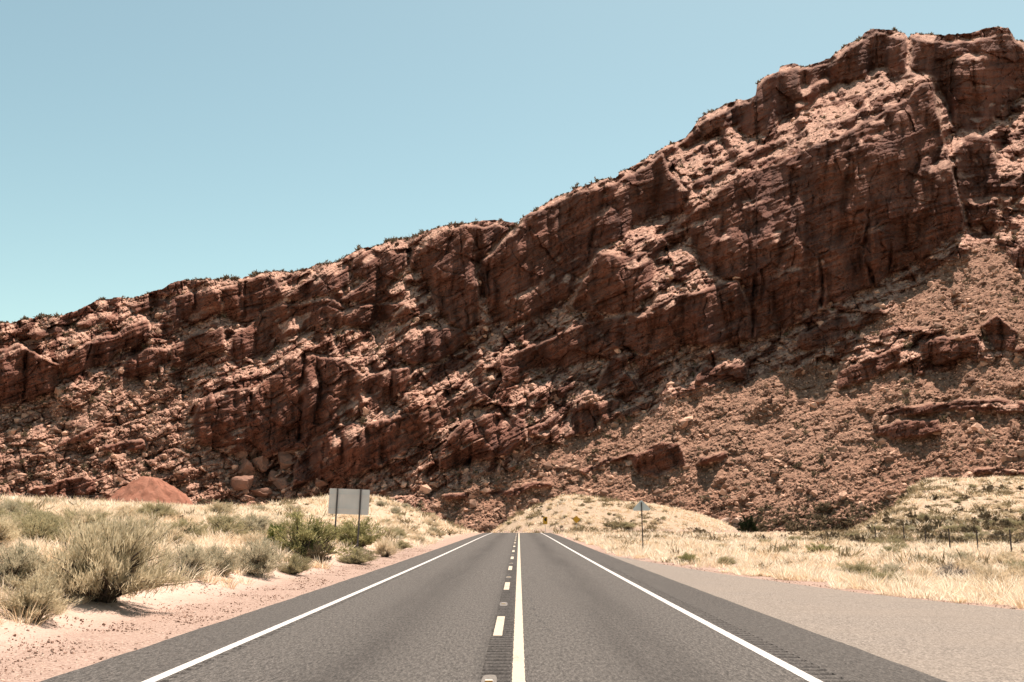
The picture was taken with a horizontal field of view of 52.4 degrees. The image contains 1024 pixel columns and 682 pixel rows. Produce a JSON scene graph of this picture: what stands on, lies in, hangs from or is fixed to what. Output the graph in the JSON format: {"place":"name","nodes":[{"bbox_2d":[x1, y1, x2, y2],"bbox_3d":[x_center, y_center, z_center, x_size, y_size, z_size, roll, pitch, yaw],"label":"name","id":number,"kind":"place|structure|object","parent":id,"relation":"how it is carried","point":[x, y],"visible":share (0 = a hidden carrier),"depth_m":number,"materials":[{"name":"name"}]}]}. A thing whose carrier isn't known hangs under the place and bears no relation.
{"place":"outdoors","nodes":[
{"label":"outdoors","id":0,"kind":"place"},
{"bbox_2d":[40,533,946,681],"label":"road","id":1,"kind":"structure","parent":0,"point":[572,611],"depth_m":16.21,"materials":[{"name":"grey asphalt"}]},
{"bbox_2d":[481,675,496,681],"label":"pavement marker","id":2,"kind":"object","parent":1,"relation":"on","point":[489,678],"visible":1,"depth_m":11.69,"materials":[{"name":"white plastic"}]},
{"bbox_2d":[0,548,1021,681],"bbox_3d":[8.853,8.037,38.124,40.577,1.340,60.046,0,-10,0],"label":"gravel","id":3,"kind":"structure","parent":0,"point":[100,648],"depth_m":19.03,"materials":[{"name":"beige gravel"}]},
{"bbox_2d":[0,27,1023,532],"bbox_3d":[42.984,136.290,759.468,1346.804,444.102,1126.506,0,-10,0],"label":"mountain","id":4,"kind":"structure","parent":0,"point":[798,233],"depth_m":345.65,"materials":[{"name":"stone"}]},
{"bbox_2d":[233,451,247,458],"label":"boulder","id":5,"kind":"object","parent":4,"relation":"on","point":[241,454],"visible":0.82,"depth_m":322.02,"materials":[{"name":"brown stone"}]},
{"bbox_2d":[230,475,253,490],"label":"boulder","id":6,"kind":"object","parent":4,"relation":"on","point":[240,483],"visible":0.99,"depth_m":310.35,"materials":[{"name":"brown stone"}]},
{"bbox_2d":[236,458,255,475],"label":"boulder","id":7,"kind":"object","parent":4,"relation":"on","point":[246,467],"visible":0.85,"depth_m":317.27,"materials":[{"name":"brown stone"}]},
{"bbox_2d":[248,448,257,458],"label":"boulder","id":8,"kind":"object","parent":4,"relation":"on","point":[253,453],"visible":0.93,"depth_m":325.00,"materials":[{"name":"brown stone"}]},
{"bbox_2d":[252,456,268,472],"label":"boulder","id":9,"kind":"object","parent":4,"relation":"on","point":[260,463],"visible":1,"depth_m":320.23,"materials":[{"name":"brown stone"}]},
{"bbox_2d":[250,487,272,497],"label":"boulder","id":10,"kind":"object","parent":4,"relation":"on","point":[262,492],"visible":0.97,"depth_m":312.43,"materials":[{"name":"brown stone"}]},
{"bbox_2d":[265,470,282,483],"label":"boulder","id":11,"kind":"object","parent":4,"relation":"on","point":[271,477],"visible":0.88,"depth_m":320.19,"materials":[{"name":"brown stone"}]},
{"bbox_2d":[272,477,287,489],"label":"boulder","id":12,"kind":"object","parent":4,"relation":"on","point":[279,483],"visible":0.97,"depth_m":317.73,"materials":[{"name":"brown stone"}]},
{"bbox_2d":[277,451,295,469],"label":"boulder","id":13,"kind":"object","parent":4,"relation":"on","point":[284,460],"visible":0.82,"depth_m":324.51,"materials":[{"name":"brown stone"}]},
{"bbox_2d":[315,479,328,486],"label":"boulder","id":14,"kind":"object","parent":4,"relation":"on","point":[319,482],"visible":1,"depth_m":319.31,"materials":[{"name":"brown stone"}]},
{"bbox_2d":[0,33,1023,532],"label":"rubble","id":15,"kind":"object","parent":4,"relation":"on","point":[548,467],"visible":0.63,"depth_m":306.70,"materials":[{"name":"brown stone"}]},
{"bbox_2d":[0,26,1023,532],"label":"scrub","id":16,"kind":"object","parent":4,"relation":"on","point":[816,518],"visible":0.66,"depth_m":305.16,"materials":[{"name":"green plant"}]},
{"bbox_2d":[0,478,1023,681],"bbox_3d":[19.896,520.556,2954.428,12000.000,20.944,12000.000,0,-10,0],"label":"ground","id":17,"kind":"structure","parent":0,"point":[89,612],"depth_m":21.84,"materials":[{"name":"beige sand"}]},
{"bbox_2d":[0,507,24,518],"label":"shrub","id":18,"kind":"object","parent":17,"relation":"on","point":[18,512],"visible":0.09,"depth_m":32.50,"materials":[{"name":"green plant"}]},
{"bbox_2d":[0,513,25,543],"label":"shrub","id":19,"kind":"object","parent":17,"relation":"on","point":[8,527],"visible":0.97,"depth_m":25.04,"materials":[{"name":"beige plant"}]},
{"bbox_2d":[0,498,33,516],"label":"shrub","id":20,"kind":"object","parent":17,"relation":"on","point":[9,507],"visible":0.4,"depth_m":36.26,"materials":[{"name":"beige plant"}]},
{"bbox_2d":[0,497,37,513],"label":"shrub","id":21,"kind":"object","parent":17,"relation":"on","point":[26,503],"visible":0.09,"depth_m":38.02,"materials":[{"name":"beige plant"}]},
{"bbox_2d":[0,506,56,528],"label":"shrub","id":22,"kind":"object","parent":17,"relation":"on","point":[34,512],"visible":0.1,"depth_m":29.84,"materials":[{"name":"beige plant"}]},
{"bbox_2d":[0,538,59,588],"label":"shrub","id":23,"kind":"object","parent":17,"relation":"on","point":[19,562],"visible":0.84,"depth_m":18.84,"materials":[{"name":"beige plant"}]},
{"bbox_2d":[0,569,83,621],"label":"shrub","id":24,"kind":"object","parent":17,"relation":"on","point":[26,597],"visible":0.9,"depth_m":16.44,"materials":[{"name":"beige plant"}]},
{"bbox_2d":[12,512,75,543],"bbox_3d":[-12.598,5.011,27.707,1.955,0.987,2.095,-5,-11,28],"label":"shrub","id":25,"kind":"object","parent":17,"relation":"on","point":[42,527],"visible":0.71,"depth_m":27.30,"materials":[{"name":"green plant"}]},
{"bbox_2d":[17,511,73,530],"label":"shrub","id":26,"kind":"object","parent":17,"relation":"on","point":[60,517],"visible":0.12,"depth_m":29.66,"materials":[{"name":"beige plant"}]},
{"bbox_2d":[48,503,110,517],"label":"shrub","id":27,"kind":"object","parent":17,"relation":"on","point":[89,511],"visible":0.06,"depth_m":36.05,"materials":[{"name":"beige plant"}]},
{"bbox_2d":[51,507,109,525],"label":"shrub","id":28,"kind":"object","parent":17,"relation":"on","point":[82,517],"visible":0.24,"depth_m":34.01,"materials":[{"name":"beige plant"}]},
{"bbox_2d":[61,507,113,526],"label":"shrub","id":29,"kind":"object","parent":17,"relation":"on","point":[73,515],"visible":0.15,"depth_m":34.27,"materials":[{"name":"beige plant"}]},
{"bbox_2d":[81,519,111,538],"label":"shrub","id":30,"kind":"object","parent":17,"relation":"on","point":[94,524],"visible":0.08,"depth_m":31.38,"materials":[{"name":"beige plant"}]},
{"bbox_2d":[25,509,211,602],"bbox_3d":[-7.535,4.186,19.948,3.523,1.980,3.427,4,-11,-22],"label":"shrub","id":31,"kind":"object","parent":17,"relation":"on","point":[105,568],"visible":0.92,"depth_m":19.48,"materials":[{"name":"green plant"}]},
{"bbox_2d":[111,503,137,510],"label":"shrub","id":32,"kind":"object","parent":17,"relation":"on","point":[123,506],"visible":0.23,"depth_m":56.75,"materials":[{"name":"beige plant"}]},
{"bbox_2d":[108,506,150,520],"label":"shrub","id":33,"kind":"object","parent":17,"relation":"on","point":[127,511],"visible":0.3,"depth_m":43.99,"materials":[{"name":"beige plant"}]},
{"bbox_2d":[124,519,157,528],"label":"shrub","id":34,"kind":"object","parent":17,"relation":"on","point":[146,520],"visible":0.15,"depth_m":38.39,"materials":[{"name":"beige plant"}]},
{"bbox_2d":[104,476,192,504],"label":"dirt mound","id":35,"kind":"object","parent":17,"relation":"on","point":[146,488],"visible":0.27,"depth_m":216.47,"materials":[{"name":"orange soil"}]},
{"bbox_2d":[135,506,164,518],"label":"shrub","id":36,"kind":"object","parent":17,"relation":"on","point":[146,511],"visible":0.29,"depth_m":49.55,"materials":[{"name":"beige plant"}]},
{"bbox_2d":[133,500,180,516],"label":"shrub","id":37,"kind":"object","parent":17,"relation":"on","point":[164,509],"visible":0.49,"depth_m":52.34,"materials":[{"name":"beige plant"}]},
{"bbox_2d":[150,523,200,546],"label":"shrub","id":38,"kind":"object","parent":17,"relation":"on","point":[176,532],"visible":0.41,"depth_m":33.89,"materials":[{"name":"beige plant"}]},
{"bbox_2d":[156,517,209,537],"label":"shrub","id":39,"kind":"object","parent":17,"relation":"on","point":[197,531],"visible":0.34,"depth_m":39.00,"materials":[{"name":"beige plant"}]},
{"bbox_2d":[158,540,218,578],"bbox_3d":[-8.247,5.506,26.317,1.514,1.008,1.766,5,-11,-28],"label":"shrub","id":40,"kind":"object","parent":17,"relation":"on","point":[190,553],"visible":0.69,"depth_m":26.17,"materials":[{"name":"beige plant"}]},
{"bbox_2d":[202,500,239,514],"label":"shrub","id":41,"kind":"object","parent":17,"relation":"on","point":[223,509],"visible":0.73,"depth_m":67.09,"materials":[{"name":"beige plant"}]},
{"bbox_2d":[204,543,244,574],"bbox_3d":[-8.088,6.013,28.760,1.369,0.956,1.598,3,-11,-19],"label":"shrub","id":42,"kind":"object","parent":17,"relation":"on","point":[222,560],"visible":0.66,"depth_m":28.58,"materials":[{"name":"beige plant"}]},
{"bbox_2d":[192,512,259,536],"bbox_3d":[-12.613,7.981,45.092,3.110,1.180,2.664,-4,-11,23],"label":"shrub","id":43,"kind":"object","parent":17,"relation":"on","point":[228,523],"visible":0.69,"depth_m":44.56,"materials":[{"name":"beige plant"}]},
{"bbox_2d":[238,533,263,545],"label":"shrub","id":44,"kind":"object","parent":17,"relation":"on","point":[249,537],"visible":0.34,"depth_m":40.52,"materials":[{"name":"beige plant"}]},
{"bbox_2d":[238,512,276,531],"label":"shrub","id":45,"kind":"object","parent":17,"relation":"on","point":[260,524],"visible":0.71,"depth_m":51.28,"materials":[{"name":"beige plant"}]},
{"bbox_2d":[229,534,288,576],"bbox_3d":[-7.547,6.310,30.748,1.794,1.296,2.094,0,-10,-3],"label":"shrub","id":46,"kind":"object","parent":17,"relation":"on","point":[255,555],"visible":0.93,"depth_m":30.47,"materials":[{"name":"beige plant"}]},
{"bbox_2d":[265,521,284,543],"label":"shrub","id":47,"kind":"object","parent":17,"relation":"on","point":[271,532],"visible":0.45,"depth_m":44.31,"materials":[{"name":"green plant"}]},
{"bbox_2d":[262,516,303,538],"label":"shrub","id":48,"kind":"object","parent":17,"relation":"on","point":[278,521],"visible":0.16,"depth_m":50.36,"materials":[{"name":"beige plant"}]},
{"bbox_2d":[279,510,306,520],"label":"shrub","id":49,"kind":"object","parent":17,"relation":"on","point":[302,515],"visible":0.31,"depth_m":74.36,"materials":[{"name":"beige plant"}]},
{"bbox_2d":[276,552,314,574],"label":"shrub","id":50,"kind":"object","parent":17,"relation":"on","point":[293,568],"visible":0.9,"depth_m":33.24,"materials":[{"name":"green plant"}]},
{"bbox_2d":[284,502,308,512],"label":"shrub","id":51,"kind":"object","parent":17,"relation":"on","point":[291,506],"visible":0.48,"depth_m":83.85,"materials":[{"name":"beige plant"}]},
{"bbox_2d":[267,509,355,558],"bbox_3d":[-7.958,7.462,40.204,2.865,2.086,3.114,-9,-14,43],"label":"shrub","id":52,"kind":"object","parent":17,"relation":"on","point":[303,541],"visible":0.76,"depth_m":39.81,"materials":[{"name":"green plant"}]},
{"bbox_2d":[301,542,333,563],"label":"shrub","id":53,"kind":"object","parent":17,"relation":"on","point":[314,554],"visible":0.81,"depth_m":38.87,"materials":[{"name":"green plant"}]},
{"bbox_2d":[328,488,369,547],"bbox_3d":[-8.370,9.235,53.088,2.044,3.392,0.070,3,-10,-8],"label":"road sign","id":54,"kind":"object","parent":17,"relation":"on","point":[350,501],"visible":0.87,"depth_m":53.28,"materials":[{"name":"metal"}]},
{"bbox_2d":[328,513,387,548],"bbox_3d":[-8.141,9.932,54.375,3.297,1.905,3.034,4,-11,-22],"label":"shrub","id":55,"kind":"object","parent":17,"relation":"on","point":[349,535],"visible":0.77,"depth_m":53.99,"materials":[{"name":"green plant"}]},
{"bbox_2d":[336,546,381,564],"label":"shrub","id":56,"kind":"object","parent":17,"relation":"on","point":[359,558],"visible":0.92,"depth_m":42.94,"materials":[{"name":"green plant"}]},
{"bbox_2d":[373,499,388,505],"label":"shrub","id":57,"kind":"object","parent":17,"relation":"on","point":[380,503],"visible":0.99,"depth_m":105.46,"materials":[{"name":"beige plant"}]},
{"bbox_2d":[374,535,403,556],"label":"shrub","id":58,"kind":"object","parent":17,"relation":"on","point":[382,548],"visible":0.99,"depth_m":51.44,"materials":[{"name":"beige plant"}]},
{"bbox_2d":[389,507,403,512],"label":"shrub","id":59,"kind":"object","parent":17,"relation":"on","point":[395,510],"visible":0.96,"depth_m":103.64,"materials":[{"name":"beige plant"}]},
{"bbox_2d":[383,528,410,538],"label":"shrub","id":60,"kind":"object","parent":17,"relation":"on","point":[401,532],"visible":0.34,"depth_m":73.60,"materials":[{"name":"beige plant"}]},
{"bbox_2d":[392,540,413,548],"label":"shrub","id":61,"kind":"object","parent":17,"relation":"on","point":[401,544],"visible":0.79,"depth_m":62.87,"materials":[{"name":"beige plant"}]},
{"bbox_2d":[0,474,1023,572],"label":"scrub","id":62,"kind":"object","parent":17,"relation":"on","point":[893,530],"visible":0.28,"depth_m":109.57,"materials":[{"name":"brown plant"}]},
{"bbox_2d":[0,514,1023,627],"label":"dry grass","id":63,"kind":"structure","parent":17,"relation":"on","point":[929,589],"depth_m":27.79,"materials":[{"name":"plant"}]},
{"bbox_2d":[0,491,1023,574],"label":"dry grass","id":64,"kind":"structure","parent":17,"relation":"on","point":[654,551],"depth_m":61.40,"materials":[{"name":"plant"}]},
{"bbox_2d":[24,475,1023,544],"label":"dry grass","id":65,"kind":"structure","parent":17,"relation":"on","point":[958,487],"depth_m":135.84,"materials":[{"name":"plant"}]},
{"bbox_2d":[619,521,636,527],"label":"shrub","id":66,"kind":"object","parent":17,"relation":"on","point":[627,524],"visible":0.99,"depth_m":186.25,"materials":[{"name":"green plant"}]},
{"bbox_2d":[633,500,649,548],"bbox_3d":[7.785,11.227,62.219,1.062,3.368,0.081,0,-10,-3],"label":"road sign","id":67,"kind":"object","parent":17,"relation":"on","point":[641,505],"visible":0.84,"depth_m":62.46,"materials":[{"name":"metal"}]},
{"bbox_2d":[676,552,700,563],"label":"shrub","id":68,"kind":"object","parent":17,"relation":"on","point":[686,557],"visible":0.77,"depth_m":45.65,"materials":[{"name":"green plant"}]},
{"bbox_2d":[686,527,709,533],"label":"shrub","id":69,"kind":"object","parent":17,"relation":"on","point":[697,530],"visible":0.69,"depth_m":154.59,"materials":[{"name":"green plant"}]},
{"bbox_2d":[717,555,736,565],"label":"shrub","id":70,"kind":"object","parent":17,"relation":"on","point":[725,560],"visible":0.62,"depth_m":43.88,"materials":[{"name":"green plant"}]},
{"bbox_2d":[736,515,759,532],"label":"shrub","id":71,"kind":"object","parent":17,"relation":"on","point":[747,524],"visible":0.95,"depth_m":158.15,"materials":[{"name":"green plant"}]},
{"bbox_2d":[785,535,804,540],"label":"shrub","id":72,"kind":"object","parent":17,"relation":"on","point":[793,537],"visible":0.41,"depth_m":96.29,"materials":[{"name":"beige plant"}]},
{"bbox_2d":[805,542,841,553],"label":"shrub","id":73,"kind":"object","parent":17,"relation":"on","point":[816,548],"visible":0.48,"depth_m":60.85,"materials":[{"name":"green plant"}]},
{"bbox_2d":[834,559,882,575],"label":"shrub","id":74,"kind":"object","parent":17,"relation":"on","point":[861,567],"visible":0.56,"depth_m":37.27,"materials":[{"name":"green plant"}]},
{"bbox_2d":[849,534,868,541],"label":"shrub","id":75,"kind":"object","parent":17,"relation":"on","point":[856,538],"visible":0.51,"depth_m":87.98,"materials":[{"name":"green plant"}]},
{"bbox_2d":[867,537,885,544],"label":"shrub","id":76,"kind":"object","parent":17,"relation":"on","point":[876,541],"visible":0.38,"depth_m":84.67,"materials":[{"name":"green plant"}]},
{"bbox_2d":[868,524,887,531],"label":"shrub","id":77,"kind":"object","parent":17,"relation":"on","point":[877,527],"visible":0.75,"depth_m":107.04,"materials":[{"name":"beige plant"}]},
{"bbox_2d":[865,569,908,582],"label":"shrub","id":78,"kind":"object","parent":17,"relation":"on","point":[890,575],"visible":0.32,"depth_m":30.45,"materials":[{"name":"beige plant"}]},
{"bbox_2d":[877,546,902,554],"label":"shrub","id":79,"kind":"object","parent":17,"relation":"on","point":[888,548],"visible":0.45,"depth_m":59.90,"materials":[{"name":"beige plant"}]},
{"bbox_2d":[876,562,907,572],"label":"shrub","id":80,"kind":"object","parent":17,"relation":"on","point":[892,567],"visible":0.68,"depth_m":38.80,"materials":[{"name":"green plant"}]},
{"bbox_2d":[884,536,904,544],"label":"shrub","id":81,"kind":"object","parent":17,"relation":"on","point":[898,539],"visible":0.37,"depth_m":85.05,"materials":[{"name":"beige plant"}]},
{"bbox_2d":[891,541,909,549],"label":"shrub","id":82,"kind":"object","parent":17,"relation":"on","point":[903,545],"visible":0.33,"depth_m":71.05,"materials":[{"name":"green plant"}]},
{"bbox_2d":[905,511,917,517],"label":"shrub","id":83,"kind":"object","parent":17,"relation":"on","point":[908,515],"visible":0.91,"depth_m":113.47,"materials":[{"name":"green plant"}]},
{"bbox_2d":[903,568,930,575],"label":"shrub","id":84,"kind":"object","parent":17,"relation":"on","point":[917,572],"visible":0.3,"depth_m":36.46,"materials":[{"name":"beige plant"}]},
{"bbox_2d":[934,531,948,539],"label":"shrub","id":85,"kind":"object","parent":17,"relation":"on","point":[941,536],"visible":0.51,"depth_m":91.55,"materials":[{"name":"green plant"}]},
{"bbox_2d":[937,524,957,530],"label":"shrub","id":86,"kind":"object","parent":17,"relation":"on","point":[943,527],"visible":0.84,"depth_m":102.12,"materials":[{"name":"beige plant"}]},
{"bbox_2d":[874,527,1023,551],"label":"wire fence","id":87,"kind":"object","parent":17,"relation":"on","point":[965,537],"visible":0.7,"depth_m":67.93,"materials":[{"name":"metal"}]},
{"bbox_2d":[932,559,979,577],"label":"shrub","id":88,"kind":"object","parent":17,"relation":"on","point":[951,568],"visible":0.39,"depth_m":35.64,"materials":[{"name":"grey plant"}]},
{"bbox_2d":[950,536,967,542],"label":"shrub","id":89,"kind":"object","parent":17,"relation":"on","point":[957,538],"visible":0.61,"depth_m":85.13,"materials":[{"name":"green plant"}]},
{"bbox_2d":[943,549,975,559],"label":"shrub","id":90,"kind":"object","parent":17,"relation":"on","point":[964,554],"visible":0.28,"depth_m":52.14,"materials":[{"name":"beige plant"}]},
{"bbox_2d":[955,514,975,519],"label":"shrub","id":91,"kind":"object","parent":17,"relation":"on","point":[969,516],"visible":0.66,"depth_m":110.38,"materials":[{"name":"beige plant"}]},
{"bbox_2d":[952,555,986,569],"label":"shrub","id":92,"kind":"object","parent":17,"relation":"on","point":[965,563],"visible":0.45,"depth_m":41.41,"materials":[{"name":"beige plant"}]},
{"bbox_2d":[962,524,980,533],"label":"shrub","id":93,"kind":"object","parent":17,"relation":"on","point":[973,528],"visible":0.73,"depth_m":100.28,"materials":[{"name":"green plant"}]},
{"bbox_2d":[963,531,982,539],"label":"shrub","id":94,"kind":"object","parent":17,"relation":"on","point":[971,535],"visible":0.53,"depth_m":93.67,"materials":[{"name":"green plant"}]},
{"bbox_2d":[963,563,1023,585],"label":"shrub","id":95,"kind":"object","parent":17,"relation":"on","point":[994,572],"visible":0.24,"depth_m":30.53,"materials":[{"name":"beige plant"}]},
{"bbox_2d":[986,553,1019,564],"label":"shrub","id":96,"kind":"object","parent":17,"relation":"on","point":[999,558],"visible":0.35,"depth_m":46.68,"materials":[{"name":"beige plant"}]},
{"bbox_2d":[989,549,1017,562],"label":"shrub","id":97,"kind":"object","parent":17,"relation":"on","point":[1008,554],"visible":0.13,"depth_m":48.28,"materials":[{"name":"beige plant"}]},
{"bbox_2d":[995,519,1015,527],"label":"shrub","id":98,"kind":"object","parent":17,"relation":"on","point":[1009,524],"visible":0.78,"depth_m":104.60,"materials":[{"name":"green plant"}]},
{"bbox_2d":[1000,511,1013,517],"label":"shrub","id":99,"kind":"object","parent":17,"relation":"on","point":[1006,514],"visible":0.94,"depth_m":112.85,"materials":[{"name":"beige plant"}]},
{"bbox_2d":[998,558,1023,567],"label":"shrub","id":100,"kind":"object","parent":17,"relation":"on","point":[1012,561],"visible":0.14,"depth_m":41.22,"materials":[{"name":"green plant"}]},
{"bbox_2d":[999,561,1023,574],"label":"shrub","id":101,"kind":"object","parent":17,"relation":"on","point":[1017,566],"visible":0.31,"depth_m":35.79,"materials":[{"name":"beige plant"}]},
{"bbox_2d":[1003,565,1023,577],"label":"shrub","id":102,"kind":"object","parent":17,"relation":"on","point":[1020,570],"visible":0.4,"depth_m":35.34,"materials":[{"name":"beige plant"}]},
{"bbox_2d":[0,0,1023,322],"label":"sky","id":103,"kind":"structure","parent":0,"point":[146,145],"materials":[{"name":"blue"}]},
{"bbox_2d":[601,552,1023,681],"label":"lay by pavement","id":104,"kind":"structure","parent":0,"point":[951,642],"depth_m":18.81,"materials":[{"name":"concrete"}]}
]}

